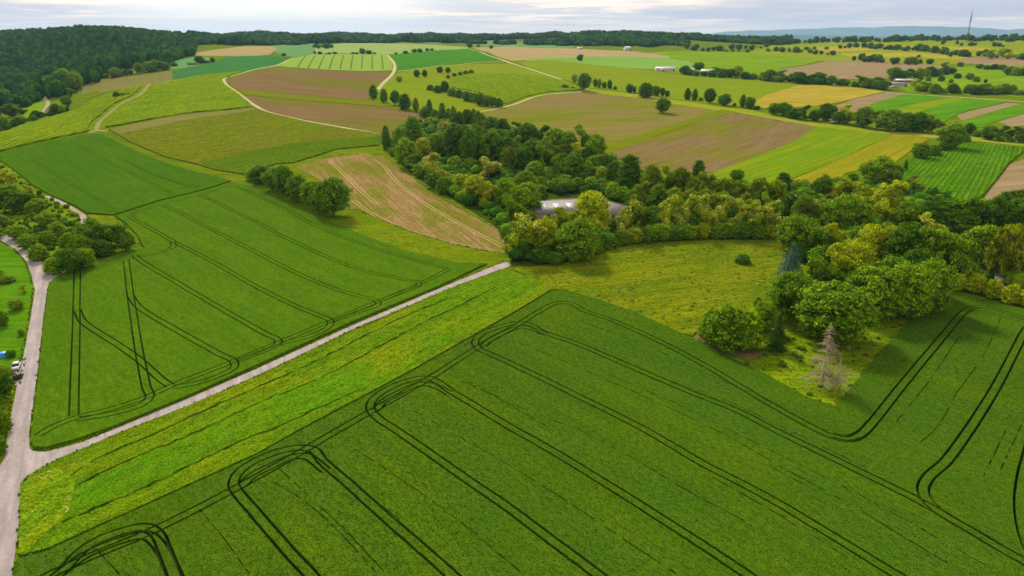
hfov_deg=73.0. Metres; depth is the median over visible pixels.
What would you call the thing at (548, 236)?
broadleaf tree
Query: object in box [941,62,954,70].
broadleaf tree
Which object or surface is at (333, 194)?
broadleaf tree
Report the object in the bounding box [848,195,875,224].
broadleaf tree
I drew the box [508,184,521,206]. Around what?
broadleaf tree
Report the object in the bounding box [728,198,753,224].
blossoming tree
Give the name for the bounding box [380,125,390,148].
poplar tree
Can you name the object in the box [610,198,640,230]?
blossoming tree
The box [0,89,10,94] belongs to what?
broadleaf tree
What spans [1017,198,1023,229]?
broadleaf tree
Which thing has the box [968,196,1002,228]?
broadleaf tree
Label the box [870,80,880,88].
broadleaf tree
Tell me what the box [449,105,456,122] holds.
poplar tree
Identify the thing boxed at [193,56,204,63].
broadleaf tree
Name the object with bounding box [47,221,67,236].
broadleaf tree
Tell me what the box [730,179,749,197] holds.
broadleaf tree
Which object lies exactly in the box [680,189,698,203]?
broadleaf tree
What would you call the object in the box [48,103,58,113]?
broadleaf tree
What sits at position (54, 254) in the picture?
shrub
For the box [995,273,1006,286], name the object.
cottage
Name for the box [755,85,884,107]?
yellow field
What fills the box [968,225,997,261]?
broadleaf tree
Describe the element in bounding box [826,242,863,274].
broadleaf tree
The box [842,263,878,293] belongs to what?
broadleaf tree
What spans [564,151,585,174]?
broadleaf tree
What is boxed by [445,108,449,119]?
poplar tree
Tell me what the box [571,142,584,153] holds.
broadleaf tree
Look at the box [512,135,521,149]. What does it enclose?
broadleaf tree
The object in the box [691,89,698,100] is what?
poplar tree
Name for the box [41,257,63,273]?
shrub
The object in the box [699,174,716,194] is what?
broadleaf tree
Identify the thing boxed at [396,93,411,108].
broadleaf tree
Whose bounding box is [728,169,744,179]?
broadleaf tree
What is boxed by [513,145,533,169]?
broadleaf tree
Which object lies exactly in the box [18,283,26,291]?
broadleaf tree
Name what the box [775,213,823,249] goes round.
broadleaf tree
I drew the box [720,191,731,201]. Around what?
broadleaf tree
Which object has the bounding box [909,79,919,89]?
broadleaf tree
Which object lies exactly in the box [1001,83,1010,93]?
broadleaf tree
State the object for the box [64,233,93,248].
broadleaf tree
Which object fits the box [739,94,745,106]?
poplar tree
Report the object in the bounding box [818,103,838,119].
broadleaf tree
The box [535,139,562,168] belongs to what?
broadleaf tree
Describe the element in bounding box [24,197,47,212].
broadleaf tree
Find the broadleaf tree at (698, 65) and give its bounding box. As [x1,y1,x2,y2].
[693,62,704,69]
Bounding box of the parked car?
[11,361,20,369]
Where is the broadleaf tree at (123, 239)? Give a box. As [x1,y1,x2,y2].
[111,230,136,250]
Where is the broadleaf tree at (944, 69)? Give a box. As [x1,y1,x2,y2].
[940,67,949,74]
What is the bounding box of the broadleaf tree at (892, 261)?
[872,254,912,272]
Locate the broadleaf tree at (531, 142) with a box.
[523,138,542,160]
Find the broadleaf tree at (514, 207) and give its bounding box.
[500,192,526,222]
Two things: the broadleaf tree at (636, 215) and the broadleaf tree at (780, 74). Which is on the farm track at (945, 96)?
the broadleaf tree at (780, 74)
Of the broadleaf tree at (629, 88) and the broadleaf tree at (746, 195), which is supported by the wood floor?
the broadleaf tree at (746, 195)
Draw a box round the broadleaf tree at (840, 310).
[789,279,881,339]
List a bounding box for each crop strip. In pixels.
[19,269,551,556]
[62,363,374,522]
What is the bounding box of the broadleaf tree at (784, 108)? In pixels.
[778,102,792,115]
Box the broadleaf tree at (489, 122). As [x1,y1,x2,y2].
[483,116,496,131]
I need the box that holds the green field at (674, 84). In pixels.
[516,60,883,108]
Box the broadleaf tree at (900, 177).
[892,164,905,180]
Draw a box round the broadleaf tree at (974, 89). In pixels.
[967,84,983,94]
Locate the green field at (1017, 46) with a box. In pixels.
[749,40,1023,65]
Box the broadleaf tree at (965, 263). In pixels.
[945,223,997,278]
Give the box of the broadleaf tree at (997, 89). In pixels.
[988,86,1003,94]
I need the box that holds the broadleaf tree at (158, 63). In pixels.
[150,60,162,69]
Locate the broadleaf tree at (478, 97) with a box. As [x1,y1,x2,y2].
[474,92,483,104]
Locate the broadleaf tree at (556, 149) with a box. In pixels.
[548,142,560,153]
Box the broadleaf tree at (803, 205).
[790,194,815,216]
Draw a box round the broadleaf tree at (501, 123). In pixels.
[494,118,510,129]
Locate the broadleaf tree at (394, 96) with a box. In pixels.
[389,90,399,103]
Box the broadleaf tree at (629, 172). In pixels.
[615,154,644,187]
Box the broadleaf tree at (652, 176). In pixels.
[639,163,662,194]
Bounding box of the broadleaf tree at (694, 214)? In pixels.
[690,195,705,221]
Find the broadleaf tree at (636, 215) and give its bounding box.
[627,201,646,228]
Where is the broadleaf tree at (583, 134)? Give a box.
[574,123,592,147]
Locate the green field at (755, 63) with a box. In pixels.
[645,51,819,80]
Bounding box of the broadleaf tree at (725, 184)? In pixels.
[714,177,734,193]
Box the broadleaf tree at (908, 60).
[904,57,913,63]
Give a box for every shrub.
[0,168,17,184]
[0,214,15,230]
[0,274,16,283]
[0,310,9,325]
[0,364,11,373]
[0,372,13,397]
[0,394,5,411]
[0,410,13,432]
[0,434,8,453]
[4,224,29,238]
[4,350,16,357]
[6,298,25,309]
[9,117,25,125]
[13,233,38,248]
[17,329,24,335]
[18,116,27,121]
[26,243,50,260]
[28,114,38,120]
[29,110,41,118]
[37,230,58,244]
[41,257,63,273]
[52,248,69,258]
[57,104,67,111]
[57,232,71,246]
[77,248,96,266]
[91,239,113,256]
[112,91,119,95]
[169,62,177,65]
[244,168,250,179]
[411,162,425,176]
[418,106,431,116]
[424,172,440,187]
[426,84,433,89]
[433,85,442,92]
[434,176,451,193]
[446,88,454,95]
[447,156,463,169]
[451,173,469,187]
[454,89,462,97]
[461,91,471,100]
[463,156,476,169]
[468,92,475,101]
[495,98,503,106]
[528,247,550,263]
[536,176,548,185]
[545,251,565,264]
[549,178,561,190]
[552,240,564,254]
[561,178,572,186]
[574,177,585,189]
[584,176,596,185]
[596,178,606,183]
[601,232,619,249]
[604,183,619,197]
[615,186,628,200]
[616,228,631,244]
[626,227,644,243]
[640,224,658,242]
[653,223,671,240]
[668,225,686,239]
[681,224,698,238]
[692,71,700,75]
[696,222,713,238]
[697,307,718,339]
[702,302,752,353]
[708,222,726,238]
[722,221,742,238]
[733,254,751,264]
[736,220,753,238]
[736,307,766,349]
[748,73,757,78]
[751,224,767,239]
[753,297,761,305]
[761,69,778,80]
[764,223,778,239]
[786,108,800,117]
[792,47,800,52]
[808,110,821,120]
[811,72,827,80]
[819,37,826,42]
[831,111,846,122]
[842,36,849,41]
[858,36,865,41]
[864,36,871,41]
[866,55,874,61]
[873,54,883,61]
[891,34,900,40]
[893,44,899,49]
[911,142,931,157]
[918,36,925,40]
[919,44,929,50]
[928,83,942,93]
[928,144,942,155]
[929,46,939,52]
[934,35,940,40]
[938,48,945,53]
[938,75,944,80]
[939,141,949,150]
[953,73,961,77]
[955,272,967,290]
[957,49,969,56]
[964,135,971,141]
[965,73,974,79]
[965,272,987,292]
[972,76,980,81]
[972,130,980,136]
[977,84,989,93]
[982,278,1003,298]
[991,64,998,68]
[996,64,1006,69]
[998,284,1022,303]
[1006,84,1018,93]
[1009,67,1022,75]
[1016,289,1023,305]
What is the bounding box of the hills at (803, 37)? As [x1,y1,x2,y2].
[765,35,1019,40]
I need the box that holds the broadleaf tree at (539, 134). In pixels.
[528,125,550,145]
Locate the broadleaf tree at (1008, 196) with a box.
[999,189,1018,204]
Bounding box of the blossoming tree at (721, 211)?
[708,194,736,222]
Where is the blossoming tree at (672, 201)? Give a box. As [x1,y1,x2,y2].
[656,193,679,225]
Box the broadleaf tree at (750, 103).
[744,96,755,108]
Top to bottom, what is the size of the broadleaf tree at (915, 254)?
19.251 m
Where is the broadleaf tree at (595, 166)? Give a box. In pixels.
[585,154,604,170]
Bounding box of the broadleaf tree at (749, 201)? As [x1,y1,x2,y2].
[743,198,756,220]
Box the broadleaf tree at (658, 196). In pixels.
[648,184,667,206]
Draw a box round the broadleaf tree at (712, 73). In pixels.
[707,70,717,76]
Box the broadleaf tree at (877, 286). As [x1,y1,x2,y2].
[844,265,909,320]
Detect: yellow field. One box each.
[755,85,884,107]
[794,134,929,182]
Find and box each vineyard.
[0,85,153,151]
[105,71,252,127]
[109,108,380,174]
[200,136,379,173]
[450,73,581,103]
[902,142,1023,198]
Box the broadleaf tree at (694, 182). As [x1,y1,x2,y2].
[684,171,707,191]
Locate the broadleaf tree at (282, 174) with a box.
[272,164,294,195]
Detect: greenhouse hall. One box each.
[532,198,582,218]
[607,201,632,218]
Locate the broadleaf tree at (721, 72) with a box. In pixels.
[717,68,727,76]
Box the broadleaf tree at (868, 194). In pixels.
[858,183,894,218]
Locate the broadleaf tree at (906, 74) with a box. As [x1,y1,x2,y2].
[901,70,912,78]
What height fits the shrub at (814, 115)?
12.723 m
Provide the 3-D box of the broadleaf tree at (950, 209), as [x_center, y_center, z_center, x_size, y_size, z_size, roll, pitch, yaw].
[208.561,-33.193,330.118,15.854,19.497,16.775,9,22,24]
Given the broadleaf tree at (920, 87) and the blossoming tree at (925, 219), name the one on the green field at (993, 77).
the broadleaf tree at (920, 87)
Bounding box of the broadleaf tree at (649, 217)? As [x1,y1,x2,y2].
[641,205,661,225]
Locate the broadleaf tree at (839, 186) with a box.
[829,174,851,197]
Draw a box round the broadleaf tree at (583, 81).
[577,73,591,89]
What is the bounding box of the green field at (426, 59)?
[390,49,497,69]
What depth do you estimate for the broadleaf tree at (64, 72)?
1053.01 m
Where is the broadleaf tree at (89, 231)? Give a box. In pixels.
[70,217,108,241]
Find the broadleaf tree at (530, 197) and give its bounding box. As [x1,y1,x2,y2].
[513,181,543,210]
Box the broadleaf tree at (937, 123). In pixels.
[926,114,946,132]
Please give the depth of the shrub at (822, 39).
2774.26 m
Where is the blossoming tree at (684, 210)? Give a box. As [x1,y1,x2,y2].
[672,193,700,225]
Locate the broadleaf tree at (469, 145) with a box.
[458,127,484,160]
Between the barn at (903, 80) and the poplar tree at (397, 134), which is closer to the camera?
the poplar tree at (397, 134)
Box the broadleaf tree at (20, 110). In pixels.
[11,104,28,114]
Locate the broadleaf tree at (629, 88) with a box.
[625,84,633,92]
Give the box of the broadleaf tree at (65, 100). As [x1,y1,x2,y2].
[59,96,71,105]
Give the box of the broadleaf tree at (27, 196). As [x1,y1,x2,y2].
[12,192,36,211]
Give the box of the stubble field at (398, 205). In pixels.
[296,153,506,253]
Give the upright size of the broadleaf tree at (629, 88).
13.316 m
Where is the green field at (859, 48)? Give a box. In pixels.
[817,46,989,50]
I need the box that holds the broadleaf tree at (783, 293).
[763,268,814,322]
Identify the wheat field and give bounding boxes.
[12,288,1023,575]
[31,182,486,448]
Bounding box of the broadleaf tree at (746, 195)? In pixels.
[736,192,751,202]
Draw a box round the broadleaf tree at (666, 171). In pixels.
[661,165,677,189]
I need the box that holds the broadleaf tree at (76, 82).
[67,71,82,89]
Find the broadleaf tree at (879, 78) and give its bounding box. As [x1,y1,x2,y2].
[874,76,884,80]
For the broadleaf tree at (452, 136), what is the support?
on the wood floor
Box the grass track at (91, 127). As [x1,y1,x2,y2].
[88,79,173,130]
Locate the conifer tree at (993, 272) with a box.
[986,251,1000,281]
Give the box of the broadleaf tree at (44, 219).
[33,209,56,226]
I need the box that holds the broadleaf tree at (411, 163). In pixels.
[403,154,417,171]
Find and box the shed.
[8,370,21,381]
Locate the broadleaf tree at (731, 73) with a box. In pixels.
[726,68,735,77]
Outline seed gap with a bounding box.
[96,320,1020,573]
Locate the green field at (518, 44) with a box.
[472,40,573,47]
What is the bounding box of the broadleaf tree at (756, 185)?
[739,178,762,203]
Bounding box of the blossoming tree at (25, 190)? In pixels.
[20,183,34,192]
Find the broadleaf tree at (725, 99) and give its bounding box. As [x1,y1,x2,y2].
[717,93,731,104]
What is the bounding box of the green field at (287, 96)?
[238,90,393,106]
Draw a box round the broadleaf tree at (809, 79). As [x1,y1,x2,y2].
[803,74,813,83]
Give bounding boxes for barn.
[655,66,675,70]
[891,82,907,86]
[893,79,913,81]
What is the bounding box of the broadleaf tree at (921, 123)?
[910,111,931,131]
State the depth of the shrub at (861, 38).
2662.84 m
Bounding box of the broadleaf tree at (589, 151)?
[579,145,599,163]
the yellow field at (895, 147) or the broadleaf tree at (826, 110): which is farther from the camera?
the broadleaf tree at (826, 110)
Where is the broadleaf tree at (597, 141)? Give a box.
[585,133,607,158]
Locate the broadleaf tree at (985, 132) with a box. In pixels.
[980,125,997,139]
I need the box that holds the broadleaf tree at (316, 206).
[308,181,321,211]
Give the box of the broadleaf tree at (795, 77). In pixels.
[787,71,806,82]
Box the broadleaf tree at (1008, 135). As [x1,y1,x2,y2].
[1000,125,1021,141]
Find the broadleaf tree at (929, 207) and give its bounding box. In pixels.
[916,199,945,227]
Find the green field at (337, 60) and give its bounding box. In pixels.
[277,54,392,70]
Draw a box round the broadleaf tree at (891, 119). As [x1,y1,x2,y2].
[875,108,906,130]
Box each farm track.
[87,130,105,132]
[94,79,171,129]
[222,58,374,132]
[377,55,395,89]
[471,49,560,78]
[480,91,580,111]
[779,81,1021,101]
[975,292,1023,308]
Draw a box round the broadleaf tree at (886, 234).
[877,223,900,259]
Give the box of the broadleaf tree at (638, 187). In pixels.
[632,180,649,207]
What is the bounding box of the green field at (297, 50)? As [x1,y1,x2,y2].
[272,44,314,56]
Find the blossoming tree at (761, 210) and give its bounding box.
[748,199,773,224]
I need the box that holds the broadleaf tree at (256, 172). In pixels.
[246,165,268,183]
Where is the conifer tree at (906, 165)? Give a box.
[904,159,908,169]
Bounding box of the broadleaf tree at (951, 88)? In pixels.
[947,83,960,93]
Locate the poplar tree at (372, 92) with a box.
[368,85,377,97]
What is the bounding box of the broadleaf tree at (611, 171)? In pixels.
[604,160,621,181]
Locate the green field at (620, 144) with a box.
[602,109,733,152]
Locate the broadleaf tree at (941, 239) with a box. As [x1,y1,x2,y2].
[896,224,960,256]
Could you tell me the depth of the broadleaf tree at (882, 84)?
1058.71 m
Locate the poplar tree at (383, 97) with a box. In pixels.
[379,89,387,101]
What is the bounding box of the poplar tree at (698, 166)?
[691,159,706,176]
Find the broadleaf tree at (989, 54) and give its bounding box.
[982,50,995,58]
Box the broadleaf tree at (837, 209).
[818,192,861,227]
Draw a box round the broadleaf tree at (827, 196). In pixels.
[821,193,831,199]
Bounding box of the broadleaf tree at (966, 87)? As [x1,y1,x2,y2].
[963,84,971,92]
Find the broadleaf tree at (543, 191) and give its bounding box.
[538,185,546,199]
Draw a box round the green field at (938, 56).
[840,53,969,59]
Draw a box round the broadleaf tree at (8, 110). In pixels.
[1,103,18,116]
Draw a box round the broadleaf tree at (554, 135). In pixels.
[543,126,563,147]
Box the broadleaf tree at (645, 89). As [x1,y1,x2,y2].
[637,82,654,97]
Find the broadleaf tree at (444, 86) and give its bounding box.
[440,80,449,91]
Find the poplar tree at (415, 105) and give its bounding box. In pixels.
[411,98,419,111]
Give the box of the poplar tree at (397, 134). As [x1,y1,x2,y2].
[391,127,402,145]
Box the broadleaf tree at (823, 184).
[812,173,832,195]
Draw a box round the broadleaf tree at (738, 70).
[733,65,743,76]
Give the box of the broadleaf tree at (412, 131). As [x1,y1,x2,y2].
[401,115,423,142]
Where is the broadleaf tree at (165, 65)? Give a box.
[160,62,169,69]
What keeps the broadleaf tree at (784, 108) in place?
on the ground at (372, 226)
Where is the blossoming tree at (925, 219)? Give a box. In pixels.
[917,211,947,239]
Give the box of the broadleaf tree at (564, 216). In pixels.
[551,206,578,229]
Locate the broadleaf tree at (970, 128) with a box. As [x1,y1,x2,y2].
[964,123,977,133]
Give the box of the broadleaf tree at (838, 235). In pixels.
[820,222,847,246]
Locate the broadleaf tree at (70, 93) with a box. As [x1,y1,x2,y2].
[65,88,77,96]
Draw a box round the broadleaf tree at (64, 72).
[52,68,68,76]
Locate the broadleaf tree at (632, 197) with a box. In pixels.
[627,194,648,226]
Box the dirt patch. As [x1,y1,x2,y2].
[694,331,769,359]
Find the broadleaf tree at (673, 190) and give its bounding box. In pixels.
[666,187,683,199]
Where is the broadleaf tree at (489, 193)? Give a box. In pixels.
[479,181,500,202]
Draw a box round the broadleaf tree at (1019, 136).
[1014,127,1023,142]
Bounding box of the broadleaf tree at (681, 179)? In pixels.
[669,166,690,192]
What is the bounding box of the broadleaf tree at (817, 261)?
[806,246,847,286]
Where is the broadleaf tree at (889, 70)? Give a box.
[886,67,900,74]
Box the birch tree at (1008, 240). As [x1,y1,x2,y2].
[983,222,1023,274]
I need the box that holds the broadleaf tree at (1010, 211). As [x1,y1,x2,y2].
[980,194,1021,237]
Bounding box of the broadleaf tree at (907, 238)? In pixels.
[878,221,930,261]
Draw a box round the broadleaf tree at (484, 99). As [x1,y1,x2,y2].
[481,95,490,105]
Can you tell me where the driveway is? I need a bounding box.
[14,360,22,384]
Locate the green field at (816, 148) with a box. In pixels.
[708,127,892,186]
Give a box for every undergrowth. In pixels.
[0,165,80,258]
[387,116,1023,288]
[745,280,908,400]
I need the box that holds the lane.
[41,96,49,111]
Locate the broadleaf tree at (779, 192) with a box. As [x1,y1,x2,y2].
[767,179,787,202]
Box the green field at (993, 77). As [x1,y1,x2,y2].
[889,64,1023,96]
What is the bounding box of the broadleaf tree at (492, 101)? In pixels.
[488,96,496,106]
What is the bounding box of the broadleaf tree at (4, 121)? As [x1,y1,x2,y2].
[0,118,8,125]
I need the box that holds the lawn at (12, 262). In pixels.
[0,243,32,366]
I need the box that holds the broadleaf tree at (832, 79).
[826,75,837,84]
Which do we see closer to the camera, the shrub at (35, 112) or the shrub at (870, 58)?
the shrub at (35, 112)
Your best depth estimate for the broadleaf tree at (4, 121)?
734.04 m
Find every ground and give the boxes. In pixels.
[0,38,1023,572]
[0,164,79,274]
[18,468,75,556]
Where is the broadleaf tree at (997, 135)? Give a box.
[990,125,1010,140]
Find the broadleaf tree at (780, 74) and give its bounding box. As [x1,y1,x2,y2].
[778,70,788,80]
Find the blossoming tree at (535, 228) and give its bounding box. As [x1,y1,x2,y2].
[514,212,547,253]
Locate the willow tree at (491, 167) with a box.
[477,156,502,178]
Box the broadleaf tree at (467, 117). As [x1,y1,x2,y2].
[460,109,472,124]
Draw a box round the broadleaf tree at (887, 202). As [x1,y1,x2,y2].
[869,180,910,220]
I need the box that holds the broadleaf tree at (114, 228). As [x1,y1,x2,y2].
[99,223,127,250]
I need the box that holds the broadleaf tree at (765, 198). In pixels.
[761,191,778,208]
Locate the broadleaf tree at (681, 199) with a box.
[668,194,685,222]
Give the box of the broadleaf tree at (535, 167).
[525,160,546,176]
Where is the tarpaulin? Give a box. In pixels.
[0,351,5,357]
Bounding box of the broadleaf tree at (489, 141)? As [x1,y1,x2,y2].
[478,131,499,161]
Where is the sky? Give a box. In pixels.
[0,0,1023,33]
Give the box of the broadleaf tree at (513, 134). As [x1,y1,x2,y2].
[509,121,522,138]
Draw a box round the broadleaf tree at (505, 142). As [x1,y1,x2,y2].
[492,136,517,162]
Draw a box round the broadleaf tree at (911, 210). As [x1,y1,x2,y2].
[890,200,923,225]
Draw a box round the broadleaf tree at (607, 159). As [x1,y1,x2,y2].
[601,152,611,166]
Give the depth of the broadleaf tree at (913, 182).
419.85 m
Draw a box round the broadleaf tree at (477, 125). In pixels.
[473,121,489,133]
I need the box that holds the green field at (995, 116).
[961,104,1023,127]
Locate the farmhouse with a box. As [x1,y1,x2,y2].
[623,46,630,50]
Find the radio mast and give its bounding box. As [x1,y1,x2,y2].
[966,10,972,42]
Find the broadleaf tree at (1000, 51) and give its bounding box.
[996,47,1013,55]
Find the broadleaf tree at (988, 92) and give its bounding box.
[985,86,993,94]
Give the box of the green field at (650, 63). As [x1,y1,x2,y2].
[525,57,693,69]
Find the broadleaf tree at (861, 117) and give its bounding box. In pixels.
[853,106,873,126]
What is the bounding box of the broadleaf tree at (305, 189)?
[298,180,314,206]
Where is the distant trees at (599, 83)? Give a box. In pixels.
[0,34,1023,130]
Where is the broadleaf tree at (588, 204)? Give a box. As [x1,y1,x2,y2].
[574,189,612,226]
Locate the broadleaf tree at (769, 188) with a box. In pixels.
[752,176,776,204]
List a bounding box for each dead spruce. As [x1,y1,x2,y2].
[802,325,843,389]
[821,358,858,395]
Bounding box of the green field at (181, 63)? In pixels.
[108,57,209,74]
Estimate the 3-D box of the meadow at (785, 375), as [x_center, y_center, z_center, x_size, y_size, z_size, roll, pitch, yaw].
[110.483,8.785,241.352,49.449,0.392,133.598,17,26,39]
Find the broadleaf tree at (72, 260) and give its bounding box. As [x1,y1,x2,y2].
[53,248,87,272]
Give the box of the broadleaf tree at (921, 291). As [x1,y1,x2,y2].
[882,261,943,318]
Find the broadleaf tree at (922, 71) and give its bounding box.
[915,68,926,77]
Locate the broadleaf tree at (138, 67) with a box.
[132,62,143,72]
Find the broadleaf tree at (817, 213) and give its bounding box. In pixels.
[805,197,828,225]
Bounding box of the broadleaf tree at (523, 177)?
[513,169,537,184]
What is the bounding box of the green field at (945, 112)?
[871,94,1005,121]
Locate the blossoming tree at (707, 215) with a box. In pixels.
[692,193,717,225]
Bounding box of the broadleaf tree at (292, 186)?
[284,173,305,201]
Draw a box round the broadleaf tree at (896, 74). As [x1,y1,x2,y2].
[888,69,903,79]
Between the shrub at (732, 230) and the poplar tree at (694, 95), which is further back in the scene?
the poplar tree at (694, 95)
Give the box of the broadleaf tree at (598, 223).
[591,209,610,231]
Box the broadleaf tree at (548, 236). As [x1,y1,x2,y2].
[530,215,557,248]
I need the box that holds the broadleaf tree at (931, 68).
[925,66,936,75]
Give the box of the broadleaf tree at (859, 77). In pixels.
[855,75,867,85]
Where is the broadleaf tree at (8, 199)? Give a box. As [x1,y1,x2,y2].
[0,185,28,209]
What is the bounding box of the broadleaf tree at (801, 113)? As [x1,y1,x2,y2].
[796,105,810,119]
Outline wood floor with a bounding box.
[392,122,990,276]
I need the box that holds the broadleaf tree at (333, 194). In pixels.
[311,176,352,215]
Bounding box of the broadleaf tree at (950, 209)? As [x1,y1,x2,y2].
[934,199,961,232]
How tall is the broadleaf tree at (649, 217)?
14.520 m
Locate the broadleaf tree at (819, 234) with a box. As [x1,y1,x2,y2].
[802,217,836,258]
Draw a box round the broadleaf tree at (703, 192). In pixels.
[697,188,712,204]
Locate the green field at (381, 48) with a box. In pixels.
[315,43,473,53]
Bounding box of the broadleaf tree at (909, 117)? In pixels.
[896,112,915,131]
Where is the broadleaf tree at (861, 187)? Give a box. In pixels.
[851,181,877,197]
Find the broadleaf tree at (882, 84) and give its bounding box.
[876,80,887,89]
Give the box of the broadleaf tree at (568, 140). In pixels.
[557,130,578,154]
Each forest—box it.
[0,24,198,108]
[185,29,793,46]
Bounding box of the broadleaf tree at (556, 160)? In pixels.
[551,152,572,174]
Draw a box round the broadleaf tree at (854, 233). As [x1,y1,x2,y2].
[847,223,867,248]
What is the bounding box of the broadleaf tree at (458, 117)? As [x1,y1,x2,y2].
[455,111,462,123]
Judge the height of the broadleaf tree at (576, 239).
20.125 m
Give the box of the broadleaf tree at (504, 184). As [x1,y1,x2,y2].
[493,177,517,203]
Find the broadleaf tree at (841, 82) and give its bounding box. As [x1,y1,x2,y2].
[836,78,847,85]
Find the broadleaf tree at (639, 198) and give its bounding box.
[622,189,642,205]
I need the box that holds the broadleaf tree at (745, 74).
[739,71,750,78]
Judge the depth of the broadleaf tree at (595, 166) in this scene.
467.14 m
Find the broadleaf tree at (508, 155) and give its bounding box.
[499,146,518,170]
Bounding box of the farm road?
[0,232,510,575]
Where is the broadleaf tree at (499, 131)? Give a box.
[495,129,504,137]
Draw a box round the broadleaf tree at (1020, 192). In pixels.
[1013,188,1023,197]
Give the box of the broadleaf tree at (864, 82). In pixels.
[858,78,871,87]
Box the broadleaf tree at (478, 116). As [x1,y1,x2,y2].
[472,110,485,125]
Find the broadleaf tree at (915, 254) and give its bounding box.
[902,246,944,268]
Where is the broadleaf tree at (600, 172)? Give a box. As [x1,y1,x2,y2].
[595,166,606,178]
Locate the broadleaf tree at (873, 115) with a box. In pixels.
[869,110,885,128]
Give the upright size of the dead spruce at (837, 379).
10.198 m
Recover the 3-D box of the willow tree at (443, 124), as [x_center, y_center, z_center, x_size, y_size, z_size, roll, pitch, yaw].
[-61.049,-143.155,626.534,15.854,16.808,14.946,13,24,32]
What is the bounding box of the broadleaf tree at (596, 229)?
[587,225,600,239]
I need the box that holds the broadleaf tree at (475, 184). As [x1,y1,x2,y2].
[462,174,486,200]
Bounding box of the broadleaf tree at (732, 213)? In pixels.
[722,196,740,218]
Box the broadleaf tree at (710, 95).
[703,88,716,102]
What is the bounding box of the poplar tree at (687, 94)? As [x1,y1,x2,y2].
[683,88,691,99]
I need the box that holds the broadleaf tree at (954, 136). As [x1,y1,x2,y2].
[935,122,969,148]
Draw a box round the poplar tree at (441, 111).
[437,102,445,117]
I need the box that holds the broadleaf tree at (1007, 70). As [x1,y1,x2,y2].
[1003,66,1014,74]
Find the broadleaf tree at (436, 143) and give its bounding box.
[427,131,448,154]
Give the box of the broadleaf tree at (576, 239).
[555,215,600,261]
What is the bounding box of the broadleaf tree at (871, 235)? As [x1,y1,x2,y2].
[854,223,887,264]
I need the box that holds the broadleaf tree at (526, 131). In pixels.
[516,122,538,144]
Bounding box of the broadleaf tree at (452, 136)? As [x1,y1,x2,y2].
[442,122,468,155]
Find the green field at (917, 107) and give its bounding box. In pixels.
[899,98,960,112]
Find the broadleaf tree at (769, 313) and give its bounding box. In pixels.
[751,300,779,330]
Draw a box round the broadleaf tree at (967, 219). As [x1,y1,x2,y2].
[945,198,983,234]
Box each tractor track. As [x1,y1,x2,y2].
[30,147,179,212]
[57,313,1023,575]
[69,242,421,415]
[297,55,392,69]
[329,159,502,251]
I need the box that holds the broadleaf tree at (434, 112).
[429,109,437,117]
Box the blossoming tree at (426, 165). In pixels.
[420,152,448,177]
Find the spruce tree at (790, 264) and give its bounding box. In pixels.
[775,242,803,276]
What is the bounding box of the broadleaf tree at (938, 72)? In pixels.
[933,68,942,75]
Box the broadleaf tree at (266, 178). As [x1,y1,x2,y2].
[260,166,277,189]
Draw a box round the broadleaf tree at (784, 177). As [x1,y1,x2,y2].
[776,172,792,189]
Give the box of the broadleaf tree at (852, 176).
[843,172,859,193]
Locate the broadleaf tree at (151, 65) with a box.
[143,60,158,71]
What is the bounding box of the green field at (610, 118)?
[481,92,717,144]
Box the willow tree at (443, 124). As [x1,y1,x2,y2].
[436,120,450,132]
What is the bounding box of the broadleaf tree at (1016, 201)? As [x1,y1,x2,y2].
[1007,197,1023,223]
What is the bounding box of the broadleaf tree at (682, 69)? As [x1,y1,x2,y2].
[678,65,691,73]
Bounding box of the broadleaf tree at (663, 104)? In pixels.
[655,97,671,112]
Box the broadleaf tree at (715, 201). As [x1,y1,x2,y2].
[705,192,723,211]
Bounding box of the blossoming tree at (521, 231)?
[502,220,530,258]
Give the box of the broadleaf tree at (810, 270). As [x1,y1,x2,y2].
[805,244,831,279]
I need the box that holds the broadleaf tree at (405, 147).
[392,137,417,166]
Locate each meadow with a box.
[12,95,46,126]
[374,64,575,113]
[513,236,785,336]
[582,88,1023,145]
[698,275,910,405]
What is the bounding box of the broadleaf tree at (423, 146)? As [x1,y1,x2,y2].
[415,137,431,156]
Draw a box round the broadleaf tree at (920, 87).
[914,84,927,90]
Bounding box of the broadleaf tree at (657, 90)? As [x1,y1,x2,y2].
[653,86,661,95]
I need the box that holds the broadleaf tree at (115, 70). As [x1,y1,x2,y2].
[108,67,122,76]
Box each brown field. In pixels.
[82,70,172,93]
[112,107,255,132]
[194,46,276,55]
[226,68,390,101]
[244,95,426,134]
[474,46,668,60]
[608,112,815,172]
[778,61,941,78]
[836,92,903,111]
[955,56,1023,65]
[957,103,1018,120]
[984,159,1023,199]
[998,114,1023,125]
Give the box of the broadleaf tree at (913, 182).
[905,175,926,190]
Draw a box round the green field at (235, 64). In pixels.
[172,56,294,78]
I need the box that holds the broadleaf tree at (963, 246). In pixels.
[934,228,970,266]
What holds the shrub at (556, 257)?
on the meadow at (680, 294)
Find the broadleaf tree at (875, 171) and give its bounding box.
[858,154,901,184]
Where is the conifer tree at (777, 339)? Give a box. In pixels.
[762,316,788,353]
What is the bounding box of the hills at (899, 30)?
[711,26,1023,36]
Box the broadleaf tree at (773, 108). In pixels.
[767,103,780,114]
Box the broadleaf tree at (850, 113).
[839,104,856,123]
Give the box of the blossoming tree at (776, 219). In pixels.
[763,199,785,226]
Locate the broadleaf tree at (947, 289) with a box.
[911,257,961,311]
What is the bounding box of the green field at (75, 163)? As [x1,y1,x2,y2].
[0,134,230,215]
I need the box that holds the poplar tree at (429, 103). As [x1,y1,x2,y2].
[426,100,432,116]
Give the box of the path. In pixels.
[45,196,86,223]
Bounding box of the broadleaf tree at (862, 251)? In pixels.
[829,239,876,283]

